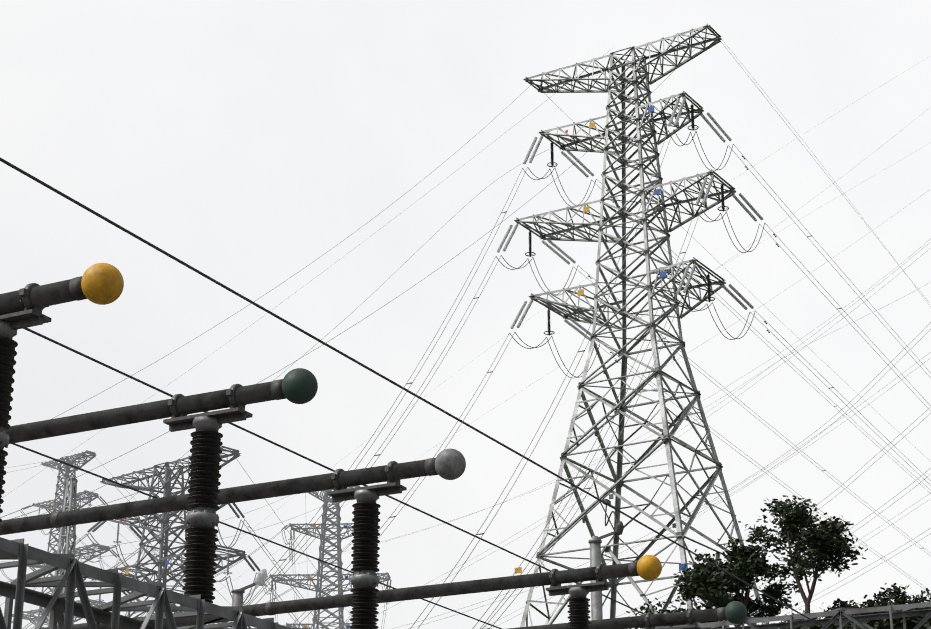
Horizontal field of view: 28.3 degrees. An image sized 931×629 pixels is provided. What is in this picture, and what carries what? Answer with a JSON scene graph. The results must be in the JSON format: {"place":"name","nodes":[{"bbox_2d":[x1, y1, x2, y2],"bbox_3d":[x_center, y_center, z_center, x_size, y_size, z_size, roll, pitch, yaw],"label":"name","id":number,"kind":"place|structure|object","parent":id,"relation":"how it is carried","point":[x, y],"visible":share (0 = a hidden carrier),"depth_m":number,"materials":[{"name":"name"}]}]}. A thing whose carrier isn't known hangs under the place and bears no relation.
{"place":"outdoors","nodes":[
{"label":"outdoors","id":0,"kind":"place"},
{"bbox_2d":[0,537,307,628],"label":"bus support girder","id":1,"kind":"object","parent":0,"point":[197,612],"visible":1,"depth_m":16.60,"materials":[{"name":"metal"}]},
{"bbox_2d":[0,263,746,628],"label":"busbars","id":2,"kind":"object","parent":1,"relation":"on","point":[98,283],"visible":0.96,"depth_m":20.99,"materials":[{"name":"grey metal"}]},
{"bbox_2d":[0,0,930,628],"label":"sky","id":3,"kind":"structure","parent":0,"point":[244,141],"materials":[{"name":"white"}]},
{"bbox_3d":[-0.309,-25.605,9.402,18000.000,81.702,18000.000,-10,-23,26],"label":"ground","id":4,"kind":"structure","parent":0,"visible":0},
{"bbox_2d":[0,450,119,627],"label":"transmission tower","id":5,"kind":"structure","parent":4,"relation":"on","point":[67,470],"depth_m":317.60,"materials":[{"name":"grey metal"}]},
{"bbox_2d":[0,450,386,628],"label":"line conductors","id":6,"kind":"object","parent":5,"relation":"attached to","point":[349,544],"visible":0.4,"depth_m":192.00,"materials":[{"name":"grey"}]},
{"bbox_2d":[47,477,77,626],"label":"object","id":7,"kind":"object","parent":4,"relation":"on","point":[70,490],"visible":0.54,"depth_m":77.61,"materials":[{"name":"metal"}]},
{"bbox_2d":[74,446,266,627],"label":"transmission tower","id":8,"kind":"structure","parent":4,"relation":"on","point":[164,522],"depth_m":166.93,"materials":[{"name":"grey metal"}]},
{"bbox_2d":[263,486,391,628],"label":"transmission tower","id":9,"kind":"structure","parent":4,"relation":"on","point":[339,563],"depth_m":278.94,"materials":[{"name":"grey metal"}]},
{"bbox_2d":[0,157,827,628],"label":"strung bus conductors","id":10,"kind":"object","parent":4,"relation":"on","point":[298,453],"visible":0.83,"depth_m":28.58,"materials":[{"name":"grey"}]},
{"bbox_2d":[231,536,602,621],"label":"yard poles","id":11,"kind":"object","parent":4,"relation":"on","point":[594,542],"visible":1,"depth_m":31.27,"materials":[{"name":"grey metal"}]},
{"bbox_2d":[240,499,623,589],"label":"yard pole fittings","id":12,"kind":"object","parent":11,"relation":"on","point":[619,527],"visible":0.83,"depth_m":31.53,"materials":[{"name":"metal"}]},
{"bbox_2d":[254,569,266,585],"bbox_3d":[-3.028,3.890,27.320,0.197,0.255,0.170,-10,-23,26],"label":"pole insulator","id":13,"kind":"object","parent":12,"relation":"attached to","point":[260,578],"visible":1,"depth_m":27.26,"materials":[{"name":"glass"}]},
{"bbox_2d":[605,504,617,525],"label":"yard droppers","id":14,"kind":"object","parent":12,"relation":"on","point":[609,516],"visible":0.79,"depth_m":32.06,"materials":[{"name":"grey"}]},
{"bbox_2d":[496,24,778,627],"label":"transmission tower","id":15,"kind":"structure","parent":4,"relation":"on","point":[666,437],"depth_m":127.36,"materials":[{"name":"metal"}]},
{"bbox_2d":[0,37,930,628],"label":"line conductors","id":16,"kind":"object","parent":15,"relation":"attached to","point":[622,387],"visible":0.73,"depth_m":127.28,"materials":[{"name":"grey"}]},
{"bbox_2d":[626,594,726,628],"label":"tree","id":17,"kind":"object","parent":4,"relation":"on","point":[648,609],"visible":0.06,"depth_m":111.86,"materials":[{"name":"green plant"}]},
{"bbox_2d":[673,537,802,627],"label":"tree","id":18,"kind":"object","parent":4,"relation":"on","point":[712,585],"visible":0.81,"depth_m":107.59,"materials":[{"name":"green plant"}]},
{"bbox_2d":[642,601,930,628],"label":"gantry bay","id":19,"kind":"object","parent":4,"relation":"on","point":[893,610],"visible":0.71,"depth_m":42.27,"materials":[{"name":"metal"}]},
{"bbox_2d":[736,495,867,612],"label":"tall tree","id":20,"kind":"object","parent":4,"relation":"on","point":[824,540],"visible":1,"depth_m":104.75,"materials":[{"name":"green plant"}]},
{"bbox_2d":[771,598,882,628],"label":"tree","id":21,"kind":"object","parent":4,"relation":"on","point":[848,625],"visible":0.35,"depth_m":97.91,"materials":[{"name":"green plant"}]},
{"bbox_2d":[822,593,894,628],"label":"tree","id":22,"kind":"object","parent":4,"relation":"on","point":[843,604],"visible":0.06,"depth_m":104.14,"materials":[{"name":"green plant"}]},
{"bbox_2d":[852,583,930,628],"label":"tree","id":23,"kind":"object","parent":4,"relation":"on","point":[912,622],"visible":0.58,"depth_m":98.02,"materials":[{"name":"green plant"}]}
]}

